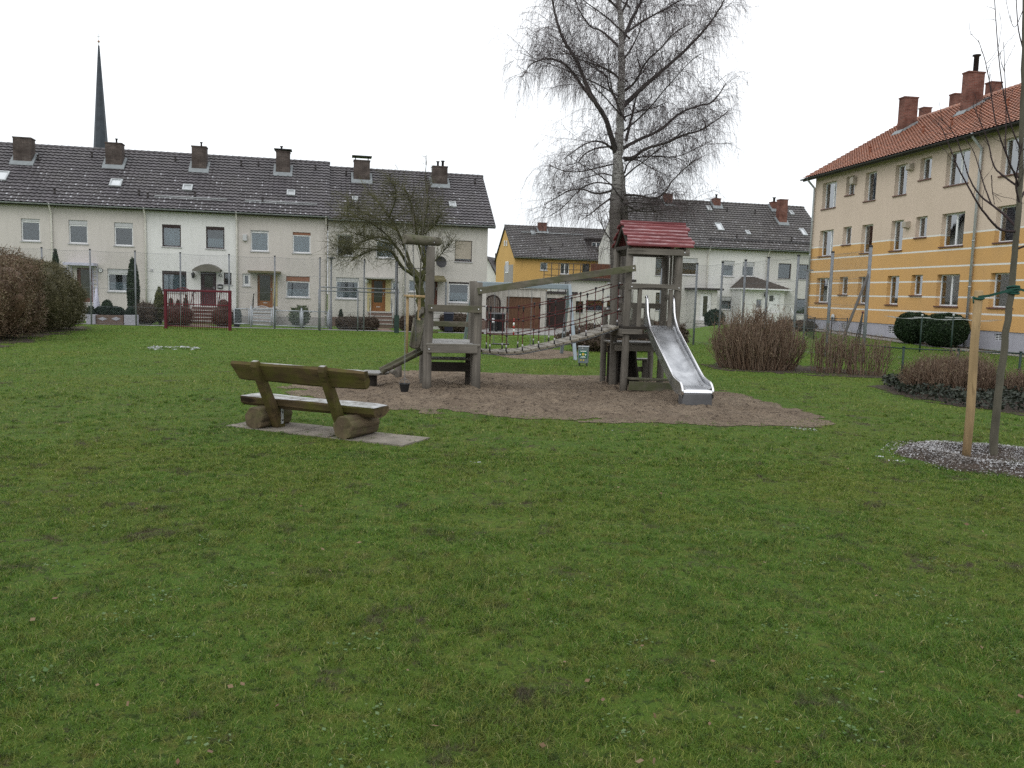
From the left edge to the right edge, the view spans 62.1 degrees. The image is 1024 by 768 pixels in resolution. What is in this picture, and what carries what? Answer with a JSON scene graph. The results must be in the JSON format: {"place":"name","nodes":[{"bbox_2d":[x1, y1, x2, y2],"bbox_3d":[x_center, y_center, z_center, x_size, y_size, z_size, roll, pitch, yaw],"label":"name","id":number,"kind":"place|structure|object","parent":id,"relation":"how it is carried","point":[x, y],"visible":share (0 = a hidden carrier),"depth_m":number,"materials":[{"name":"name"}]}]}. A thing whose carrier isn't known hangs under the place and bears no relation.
{"place":"outdoors","nodes":[
{"label":"outdoors","id":0,"kind":"place"},
{"bbox_2d":[0,326,91,346],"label":"hedge soil","id":1,"kind":"structure","parent":0,"point":[22,340],"depth_m":27.08,"materials":[{"name":"soil"}]},
{"bbox_2d":[0,244,51,339],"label":"hedge","id":2,"kind":"object","parent":1,"relation":"on","point":[22,304],"visible":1,"depth_m":24.07,"materials":[{"name":"brown plant"}]},
{"bbox_2d":[10,251,92,332],"bbox_3d":[-16.953,-3.164,30.444,3.408,3.059,6.835,0,6,-13],"label":"hedge","id":3,"kind":"object","parent":1,"relation":"on","point":[66,300],"visible":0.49,"depth_m":29.12,"materials":[{"name":"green plant"}]},
{"bbox_2d":[83,323,546,334],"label":"footpath","id":4,"kind":"structure","parent":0,"point":[317,329],"depth_m":42.85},
{"bbox_2d":[0,0,1021,293],"label":"sky","id":5,"kind":"structure","parent":0,"point":[332,81],"materials":[{"name":"white"}]},
{"bbox_2d":[0,294,1023,767],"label":"lawn","id":6,"kind":"structure","parent":0,"point":[502,668],"depth_m":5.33,"materials":[{"name":"plant"}]},
{"bbox_2d":[0,136,73,263],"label":"terraced house","id":7,"kind":"structure","parent":6,"relation":"on","point":[31,172],"depth_m":47.97,"materials":[{"name":"paint"}]},
{"bbox_2d":[20,219,40,241],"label":"window","id":8,"kind":"structure","parent":7,"relation":"in","point":[30,227],"depth_m":47.86,"materials":[{"name":"glass"}]},
{"bbox_2d":[93,34,107,147],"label":"church spire","id":9,"kind":"structure","parent":6,"relation":"on","point":[100,133],"depth_m":155.23,"materials":[{"name":"grey metal"}]},
{"bbox_2d":[49,138,159,320],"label":"terraced house","id":10,"kind":"structure","parent":6,"relation":"on","point":[98,200],"depth_m":48.81,"materials":[{"name":"paint"}]},
{"bbox_2d":[68,220,88,244],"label":"window","id":11,"kind":"structure","parent":10,"relation":"in","point":[78,229],"depth_m":48.38,"materials":[{"name":"glass"}]},
{"bbox_2d":[77,268,92,301],"bbox_3d":[-24.433,-5.668,48.691,0.834,1.944,0.125,0,6,-12],"label":"door","id":12,"kind":"structure","parent":10,"relation":"in","point":[84,277],"depth_m":48.68,"materials":[{"name":"grey wood"}]},
{"bbox_2d":[108,269,127,292],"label":"window","id":13,"kind":"structure","parent":10,"relation":"in","point":[119,285],"depth_m":49.05,"materials":[{"name":"glass"}]},
{"bbox_2d":[94,305,124,314],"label":"box hedge","id":14,"kind":"object","parent":6,"relation":"on","point":[104,310],"visible":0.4,"depth_m":40.96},
{"bbox_2d":[86,314,138,324],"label":"garden wall","id":15,"kind":"structure","parent":6,"relation":"on","point":[109,320],"depth_m":40.51,"materials":[{"name":"concrete"}]},
{"bbox_2d":[126,257,140,307],"bbox_3d":[-19.245,-4.763,43.206,0.689,3.388,0.699,-3,8,-39],"label":"conifer","id":16,"kind":"object","parent":6,"relation":"on","point":[131,283],"visible":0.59,"depth_m":42.97,"materials":[{"name":"plant"}]},
{"bbox_2d":[133,299,159,324],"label":"shrub","id":17,"kind":"object","parent":6,"relation":"on","point":[145,313],"visible":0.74,"depth_m":41.99,"materials":[{"name":"plant"}]},
{"bbox_2d":[153,286,163,324],"bbox_3d":[-17.982,-4.027,43.369,0.629,2.007,0.602,4,7,22],"label":"conifer","id":18,"kind":"object","parent":6,"relation":"on","point":[160,299],"visible":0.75,"depth_m":43.19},
{"bbox_2d":[158,303,195,325],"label":"shrub","id":19,"kind":"object","parent":6,"relation":"on","point":[175,315],"visible":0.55,"depth_m":42.33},
{"bbox_2d":[144,142,244,323],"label":"terraced house","id":20,"kind":"structure","parent":6,"relation":"on","point":[191,203],"depth_m":49.81,"materials":[{"name":"paint"}]},
{"bbox_2d":[161,224,181,247],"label":"window","id":21,"kind":"structure","parent":20,"relation":"in","point":[171,234],"depth_m":49.44,"materials":[{"name":"glass"}]},
{"bbox_2d":[162,271,186,292],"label":"window","id":22,"kind":"structure","parent":20,"relation":"in","point":[174,276],"depth_m":49.72,"materials":[{"name":"glass"}]},
{"bbox_2d":[201,272,215,305],"bbox_3d":[-17.877,-5.596,50.121,0.874,1.985,0.090,0,6,-12],"label":"door","id":23,"kind":"structure","parent":20,"relation":"in","point":[212,285],"depth_m":50.10,"materials":[{"name":"black wood"}]},
{"bbox_2d":[205,227,224,249],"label":"window","id":24,"kind":"structure","parent":20,"relation":"in","point":[211,243],"depth_m":49.94,"materials":[{"name":"glass"}]},
{"bbox_2d":[164,287,231,330],"bbox_3d":[-13.580,-3.164,36.910,3.129,2.005,0.370,3,6,10],"label":"red goal","id":25,"kind":"object","parent":6,"relation":"on","point":[166,314],"visible":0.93,"depth_m":36.80,"materials":[{"name":"paint"}]},
{"bbox_2d":[0,247,396,330],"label":"net fence","id":26,"kind":"object","parent":6,"relation":"on","point":[229,278],"visible":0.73,"depth_m":40.88,"materials":[{"name":"metal"}]},
{"bbox_2d":[209,302,233,326],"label":"shrub","id":27,"kind":"object","parent":6,"relation":"on","point":[220,317],"visible":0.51,"depth_m":42.79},
{"bbox_2d":[234,306,329,328],"bbox_3d":[-11.710,-3.395,43.332,4.742,1.140,0.078,0,6,-12],"label":"garden fence","id":28,"kind":"object","parent":6,"relation":"on","point":[250,315],"visible":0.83,"depth_m":43.16,"materials":[{"name":"silver metal"}]},
{"bbox_2d":[236,146,329,325],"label":"terraced house","id":29,"kind":"structure","parent":6,"relation":"on","point":[282,210],"depth_m":50.92,"materials":[{"name":"paint"}]},
{"bbox_2d":[250,230,268,252],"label":"window","id":30,"kind":"structure","parent":29,"relation":"in","point":[259,239],"depth_m":50.49,"materials":[{"name":"glass"}]},
{"bbox_2d":[257,274,272,307],"bbox_3d":[-14.743,-5.562,50.778,0.883,1.972,0.125,0,6,-12],"label":"door","id":31,"kind":"structure","parent":29,"relation":"in","point":[260,281],"depth_m":50.79,"materials":[{"name":"orange wood"}]},
{"bbox_2d":[285,276,309,298],"bbox_3d":[-12.873,-5.810,51.133,1.469,1.316,0.281,0,6,-12],"label":"window","id":32,"kind":"structure","parent":29,"relation":"in","point":[303,293],"depth_m":51.19,"materials":[{"name":"glass"}]},
{"bbox_2d":[292,232,310,253],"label":"window","id":33,"kind":"structure","parent":29,"relation":"in","point":[301,241],"depth_m":50.99,"materials":[{"name":"glass"}]},
{"bbox_2d":[286,305,311,327],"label":"shrub","id":34,"kind":"object","parent":6,"relation":"on","point":[296,318],"visible":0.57,"depth_m":44.97,"materials":[{"name":"green plant"}]},
{"bbox_2d":[226,422,429,446],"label":"paving slabs","id":35,"kind":"structure","parent":6,"relation":"on","point":[322,430],"depth_m":9.92,"materials":[{"name":"concrete"}]},
{"bbox_2d":[230,360,388,439],"bbox_3d":[-2.431,0.166,10.011,2.035,0.877,0.770,4,7,24],"label":"log bench","id":36,"kind":"object","parent":35,"relation":"on","point":[352,419],"visible":0.98,"depth_m":9.82,"materials":[{"name":"brown wood"}]},
{"bbox_2d":[333,313,381,329],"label":"hedge","id":37,"kind":"object","parent":6,"relation":"on","point":[372,323],"visible":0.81,"depth_m":44.20,"materials":[{"name":"plant"}]},
{"bbox_2d":[318,286,398,330],"bbox_3d":[-7.384,-3.575,40.934,3.768,2.127,0.616,0,6,-19],"label":"goal frame","id":38,"kind":"object","parent":6,"relation":"on","point":[319,307],"visible":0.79,"depth_m":40.73,"materials":[{"name":"metal"}]},
{"bbox_2d":[328,155,405,327],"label":"terraced house","id":39,"kind":"structure","parent":6,"relation":"on","point":[345,179],"depth_m":52.05,"materials":[{"name":"paint"}]},
{"bbox_2d":[335,277,359,299],"bbox_3d":[-10.025,-5.799,51.749,1.464,1.334,0.290,0,6,-12],"label":"window","id":40,"kind":"structure","parent":39,"relation":"in","point":[353,295],"depth_m":51.79,"materials":[{"name":"glass"}]},
{"bbox_2d":[371,280,385,310],"bbox_3d":[-8.209,-5.429,52.193,0.896,1.925,0.125,0,6,-12],"label":"door","id":41,"kind":"structure","parent":39,"relation":"in","point":[377,299],"depth_m":52.20,"materials":[{"name":"orange wood"}]},
{"bbox_2d":[313,159,469,332],"bbox_3d":[-6.294,-6.711,42.615,7.374,8.852,7.025,-1,6,-20],"label":"crooked tree","id":42,"kind":"object","parent":6,"relation":"on","point":[387,241],"visible":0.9,"depth_m":41.60,"materials":[{"name":"brown plant"}]},
{"bbox_2d":[394,262,425,332],"bbox_3d":[-4.696,-4.079,40.764,1.867,3.494,0.179,1,6,-11],"label":"dark post","id":43,"kind":"object","parent":6,"relation":"on","point":[396,323],"visible":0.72,"depth_m":40.64,"materials":[{"name":"metal"}]},
{"bbox_2d":[395,153,445,294],"bbox_3d":[-2.523,-3.549,23.345,1.591,5.639,1.476,2,6,0],"label":"young tree","id":44,"kind":"object","parent":6,"relation":"on","point":[419,276],"visible":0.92,"depth_m":23.28,"materials":[{"name":"brown plant"}]},
{"bbox_2d":[400,160,495,329],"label":"terraced house","id":45,"kind":"structure","parent":6,"relation":"on","point":[468,193],"depth_m":53.12,"materials":[{"name":"paint"}]},
{"bbox_2d":[448,282,468,303],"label":"window","id":46,"kind":"structure","parent":45,"relation":"in","point":[459,298],"depth_m":53.28,"materials":[{"name":"glass"}]},
{"bbox_2d":[454,240,472,262],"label":"window","id":47,"kind":"structure","parent":45,"relation":"in","point":[468,256],"depth_m":52.97,"materials":[{"name":"brown paint"}]},
{"bbox_2d":[438,312,466,331],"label":"hedge","id":48,"kind":"object","parent":6,"relation":"on","point":[459,317],"visible":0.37,"depth_m":45.67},
{"bbox_2d":[487,253,495,281],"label":"house","id":49,"kind":"structure","parent":6,"relation":"on","point":[491,270],"depth_m":97.09,"materials":[{"name":"white paint"}]},
{"bbox_2d":[5,426,1022,766],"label":"fallen leaves","id":50,"kind":"object","parent":6,"relation":"on","point":[539,744],"visible":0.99,"depth_m":3.57,"materials":[{"name":"plant"}]},
{"bbox_2d":[486,288,548,329],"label":"garage","id":51,"kind":"structure","parent":6,"relation":"on","point":[519,296],"depth_m":57.89,"materials":[{"name":"wood"}]},
{"bbox_2d":[486,295,500,327],"bbox_3d":[-1.303,-4.920,57.600,1.059,2.243,0.100,1,6,-6],"label":"door","id":52,"kind":"structure","parent":51,"relation":"in","point":[490,301],"depth_m":57.58,"materials":[{"name":"brown paint"}]},
{"bbox_2d":[506,296,540,328],"bbox_3d":[0.760,-4.859,58.011,2.332,2.156,0.040,1,6,-6],"label":"garage door","id":53,"kind":"structure","parent":51,"relation":"in","point":[519,300],"depth_m":57.99,"materials":[{"name":"wood"}]},
{"bbox_2d":[19,520,1022,767],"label":"weed rosettes","id":54,"kind":"object","parent":6,"relation":"on","point":[45,669],"visible":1,"depth_m":3.83,"materials":[{"name":"green plant"}]},
{"bbox_2d":[491,348,577,358],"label":"swing sand","id":55,"kind":"structure","parent":6,"relation":"on","point":[549,354],"depth_m":24.16,"materials":[{"name":"sand"}]},
{"bbox_2d":[463,281,576,359],"bbox_3d":[0.144,-1.735,24.000,3.290,2.252,2.802,2,6,0],"label":"swing set","id":56,"kind":"object","parent":55,"relation":"on","point":[567,287],"visible":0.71,"depth_m":23.80,"materials":[{"name":"grey metal"}]},
{"bbox_2d":[494,222,603,290],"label":"ochre house","id":57,"kind":"structure","parent":6,"relation":"on","point":[514,248],"depth_m":81.13,"materials":[{"name":"paint"}]},
{"bbox_2d":[279,370,834,427],"bbox_3d":[0.341,0.093,14.862,8.685,0.090,6.840,2,6,0],"label":"sand pit","id":58,"kind":"object","parent":6,"relation":"on","point":[564,397],"visible":0.73,"depth_m":13.45,"materials":[{"name":"sand"}]},
{"bbox_2d":[402,234,482,388],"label":"climbing platform","id":59,"kind":"structure","parent":58,"relation":"on","point":[470,346],"depth_m":14.59,"materials":[{"name":"wood"}]},
{"bbox_2d":[379,348,422,373],"bbox_3d":[-1.925,-0.408,14.902,0.788,0.464,0.198,-1,7,-24],"label":"sand chute","id":60,"kind":"object","parent":59,"relation":"attached to","point":[399,361],"visible":0.86,"depth_m":14.88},
{"bbox_2d":[409,300,423,348],"bbox_3d":[-1.657,-1.053,14.887,0.228,0.854,0.548,2,6,4],"label":"sand chute","id":61,"kind":"object","parent":59,"relation":"attached to","point":[413,342],"visible":0.96,"depth_m":14.87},
{"bbox_2d":[477,265,635,355],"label":"rope bridge","id":62,"kind":"structure","parent":59,"relation":"attached to","point":[587,335],"depth_m":15.07,"materials":[{"name":"grey wood"}]},
{"bbox_2d":[599,220,713,405],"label":"play tower","id":63,"kind":"structure","parent":58,"relation":"on","point":[689,383],"depth_m":15.27,"materials":[{"name":"wood"}]},
{"bbox_2d":[545,291,577,328],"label":"garage","id":64,"kind":"structure","parent":6,"relation":"on","point":[552,295],"depth_m":60.93,"materials":[{"name":"wood"}]},
{"bbox_2d":[546,298,564,327],"bbox_3d":[3.122,-5.092,60.980,1.327,2.130,0.040,1,6,-6],"label":"garage door","id":65,"kind":"structure","parent":64,"relation":"in","point":[559,318],"depth_m":60.97,"materials":[{"name":"brown paint"}]},
{"bbox_2d":[578,346,589,365],"bbox_3d":[1.748,-0.637,20.843,0.270,0.588,0.261,3,6,8],"label":"litter bin","id":66,"kind":"object","parent":6,"relation":"on","point":[583,354],"visible":0.98,"depth_m":20.71,"materials":[{"name":"metal"}]},
{"bbox_2d":[544,262,635,325],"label":"annexe","id":67,"kind":"structure","parent":6,"relation":"on","point":[581,285],"depth_m":63.69,"materials":[{"name":"white paint"}]},
{"bbox_2d":[566,317,631,351],"bbox_3d":[2.746,-1.503,27.494,2.445,1.384,1.698,2,6,0],"label":"shrub","id":68,"kind":"object","parent":6,"relation":"on","point":[594,344],"visible":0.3,"depth_m":27.09,"materials":[{"name":"plant"}]},
{"bbox_2d":[479,0,773,324],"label":"birch tree","id":69,"kind":"object","parent":6,"relation":"on","point":[618,210],"visible":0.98,"depth_m":28.67,"materials":[{"name":"grey plant"}]},
{"bbox_2d":[620,315,692,351],"bbox_3d":[4.747,-1.622,28.482,2.741,1.538,2.020,2,6,0],"label":"shrub","id":70,"kind":"object","parent":6,"relation":"on","point":[683,330],"visible":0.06,"depth_m":28.06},
{"bbox_2d":[597,193,723,328],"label":"terraced house","id":71,"kind":"structure","parent":6,"relation":"on","point":[648,271],"depth_m":67.64,"materials":[{"name":"paint"}]},
{"bbox_2d":[682,258,696,275],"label":"window","id":72,"kind":"structure","parent":71,"relation":"in","point":[687,262],"depth_m":67.83,"materials":[{"name":"glass"}]},
{"bbox_2d":[699,293,710,319],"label":"door","id":73,"kind":"structure","parent":71,"relation":"in","point":[708,304],"depth_m":66.83,"materials":[{"name":"white paint"}]},
{"bbox_2d":[703,308,725,325],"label":"shrub","id":74,"kind":"object","parent":6,"relation":"on","point":[715,311],"visible":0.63,"depth_m":59.44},
{"bbox_2d":[687,194,792,323],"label":"terraced house","id":75,"kind":"structure","parent":6,"relation":"on","point":[734,244],"depth_m":68.59,"materials":[{"name":"paint"}]},
{"bbox_2d":[767,294,779,312],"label":"door","id":76,"kind":"structure","parent":75,"relation":"in","point":[771,297],"depth_m":67.79,"materials":[{"name":"white paint"}]},
{"bbox_2d":[658,245,872,362],"bbox_3d":[8.903,-2.916,32.291,1.612,3.923,15.444,1,6,-9],"label":"net fence","id":77,"kind":"object","parent":6,"relation":"on","point":[867,285],"visible":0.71,"depth_m":29.70,"materials":[{"name":"metal"}]},
{"bbox_2d":[743,197,810,319],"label":"terraced house","id":78,"kind":"structure","parent":6,"relation":"on","point":[783,227],"depth_m":70.12,"materials":[{"name":"paint"}]},
{"bbox_2d":[702,363,886,377],"bbox_3d":[7.195,-0.398,21.891,4.410,0.044,4.270,2,6,0],"label":"soil bed","id":79,"kind":"object","parent":6,"relation":"on","point":[802,369],"visible":0.48,"depth_m":20.88,"materials":[{"name":"soil"}]},
{"bbox_2d":[703,301,810,370],"bbox_3d":[6.190,-1.260,21.611,2.753,1.778,2.417,2,6,0],"label":"shrub","id":80,"kind":"object","parent":79,"relation":"on","point":[758,347],"visible":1,"depth_m":21.13,"materials":[{"name":"brown plant"}]},
{"bbox_2d":[808,323,854,373],"bbox_3d":[7.942,-0.902,21.009,1.206,1.306,1.224,2,6,0],"label":"shrub","id":81,"kind":"object","parent":79,"relation":"on","point":[820,349],"visible":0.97,"depth_m":20.83,"materials":[{"name":"brown plant"}]},
{"bbox_2d":[836,331,897,375],"bbox_3d":[8.589,-0.748,20.585,1.365,1.097,1.158,5,7,30],"label":"shrub","id":82,"kind":"object","parent":79,"relation":"on","point":[862,348],"visible":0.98,"depth_m":20.45,"materials":[{"name":"brown plant"}]},
{"bbox_2d":[805,315,847,340],"bbox_3d":[13.983,-2.534,39.120,1.062,1.252,3.522,1,6,-10],"label":"metal railing","id":83,"kind":"object","parent":6,"relation":"on","point":[814,331],"visible":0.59,"depth_m":38.29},
{"bbox_2d":[800,54,1023,352],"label":"apartment building","id":84,"kind":"structure","parent":6,"relation":"on","point":[899,198],"depth_m":39.48,"materials":[{"name":"yellow paint"}]},
{"bbox_2d":[815,278,829,303],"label":"window","id":85,"kind":"structure","parent":84,"relation":"in","point":[823,284],"depth_m":47.95,"materials":[{"name":"white paint"}]},
{"bbox_2d":[817,230,833,256],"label":"window","id":86,"kind":"structure","parent":84,"relation":"in","point":[827,246],"depth_m":47.68,"materials":[{"name":"white paint"}]},
{"bbox_2d":[820,181,836,210],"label":"window","id":87,"kind":"structure","parent":84,"relation":"in","point":[830,201],"depth_m":47.34,"materials":[{"name":"glass"}]},
{"bbox_2d":[860,225,872,253],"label":"window","id":88,"kind":"structure","parent":84,"relation":"in","point":[869,228],"depth_m":43.61,"materials":[{"name":"white paint"}]},
{"bbox_2d":[862,172,876,202],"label":"window","id":89,"kind":"structure","parent":84,"relation":"in","point":[873,176],"depth_m":43.32,"materials":[{"name":"glass"}]},
{"bbox_2d":[884,276,898,305],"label":"window","id":90,"kind":"structure","parent":84,"relation":"in","point":[894,279],"depth_m":41.30,"materials":[{"name":"white paint"}]},
{"bbox_2d":[888,220,903,251],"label":"window","id":91,"kind":"structure","parent":84,"relation":"in","point":[898,226],"depth_m":41.03,"materials":[{"name":"white paint"}]},
{"bbox_2d":[892,164,907,196],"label":"window","id":92,"kind":"structure","parent":84,"relation":"in","point":[902,184],"depth_m":40.77,"materials":[{"name":"glass"}]},
{"bbox_2d":[933,274,959,307],"bbox_3d":[19.091,-4.056,37.049,0.390,1.437,1.620,1,6,-8],"label":"window","id":93,"kind":"structure","parent":84,"relation":"in","point":[949,290],"depth_m":37.21,"materials":[{"name":"glass"}]},
{"bbox_2d":[938,212,964,247],"bbox_3d":[19.167,-6.655,36.773,0.390,1.480,1.620,1,6,-8],"label":"window","id":94,"kind":"structure","parent":84,"relation":"in","point":[954,230],"depth_m":36.97,"materials":[{"name":"white paint"}]},
{"bbox_2d":[943,149,970,187],"bbox_3d":[19.244,-9.263,36.497,0.390,1.489,1.620,1,6,-8],"label":"window","id":95,"kind":"structure","parent":84,"relation":"in","point":[955,179],"depth_m":36.70,"materials":[{"name":"glass"}]},
{"bbox_2d":[986,273,1012,308],"bbox_3d":[19.570,-3.694,33.768,0.390,1.437,1.456,1,6,-8],"label":"window","id":96,"kind":"structure","parent":84,"relation":"in","point":[1001,279],"depth_m":34.10,"materials":[{"name":"glass"}]},
{"bbox_2d":[992,205,1015,243],"bbox_3d":[19.646,-6.293,33.493,0.390,1.480,1.456,1,6,-8],"label":"window","id":97,"kind":"structure","parent":84,"relation":"in","point":[1004,237],"depth_m":33.81,"materials":[{"name":"glass"}]},
{"bbox_2d":[997,137,1018,177],"bbox_3d":[19.722,-8.901,33.216,0.389,1.489,1.456,1,6,-8],"label":"window","id":98,"kind":"structure","parent":84,"relation":"in","point":[1012,153],"depth_m":33.59,"materials":[{"name":"glass"}]},
{"bbox_2d":[852,343,1023,376],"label":"wire fence","id":99,"kind":"object","parent":6,"relation":"on","point":[903,348],"visible":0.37,"depth_m":19.80,"materials":[{"name":"green metal"}]},
{"bbox_2d":[870,381,1023,415],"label":"soil bed","id":100,"kind":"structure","parent":6,"relation":"on","point":[1007,408],"depth_m":15.54,"materials":[{"name":"soil"}]},
{"bbox_2d":[893,347,1007,395],"bbox_3d":[8.591,-0.274,16.656,1.954,0.991,1.860,-3,8,-39],"label":"shrub","id":101,"kind":"object","parent":100,"relation":"on","point":[953,372],"visible":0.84,"depth_m":16.31,"materials":[{"name":"brown plant"}]},
{"bbox_2d":[882,373,1023,410],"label":"ivy","id":102,"kind":"object","parent":100,"relation":"on","point":[981,394],"visible":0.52,"depth_m":15.31,"materials":[{"name":"plant"}]},
{"bbox_2d":[1004,365,1023,395],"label":"shrub","id":103,"kind":"object","parent":100,"relation":"on","point":[1012,381],"visible":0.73,"depth_m":15.96,"materials":[{"name":"brown plant"}]},
{"bbox_2d":[881,440,1023,478],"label":"mulch bed","id":104,"kind":"object","parent":6,"relation":"on","point":[957,463],"visible":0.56,"depth_m":9.37,"materials":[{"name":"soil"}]},
{"bbox_2d":[919,0,1023,454],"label":"young tree","id":105,"kind":"object","parent":104,"relation":"on","point":[996,415],"visible":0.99,"depth_m":9.48,"materials":[{"name":"brown plant"}]},
{"bbox_2d":[962,290,982,456],"bbox_3d":[5.169,-0.050,9.548,0.112,1.989,0.094,2,6,0],"label":"tree stake","id":106,"kind":"object","parent":104,"relation":"on","point":[972,381],"visible":0.88,"depth_m":9.51,"materials":[{"name":"brown wood"}]},
{"bbox_2d":[972,285,1023,303],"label":"tree tie","id":107,"kind":"object","parent":106,"relation":"attached to","point":[1017,289],"visible":1,"depth_m":9.48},
{"bbox_2d":[482,328,569,334],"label":"driveway","id":108,"kind":"structure","parent":0,"point":[550,332],"depth_m":51.70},
{"bbox_2d":[816,329,1023,356],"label":"paved strip","id":109,"kind":"object","parent":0,"point":[922,344],"visible":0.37,"depth_m":37.51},
{"bbox_2d":[893,312,927,343],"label":"round bush","id":110,"kind":"object","parent":109,"relation":"on","point":[906,330],"visible":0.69,"depth_m":36.68,"materials":[{"name":"plant"}]},
{"bbox_2d":[919,312,970,346],"bbox_3d":[17.965,-2.248,35.317,1.937,1.480,1.963,2,6,0],"label":"round bush","id":111,"kind":"object","parent":109,"relation":"on","point":[936,332],"visible":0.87,"depth_m":34.74,"materials":[{"name":"plant"}]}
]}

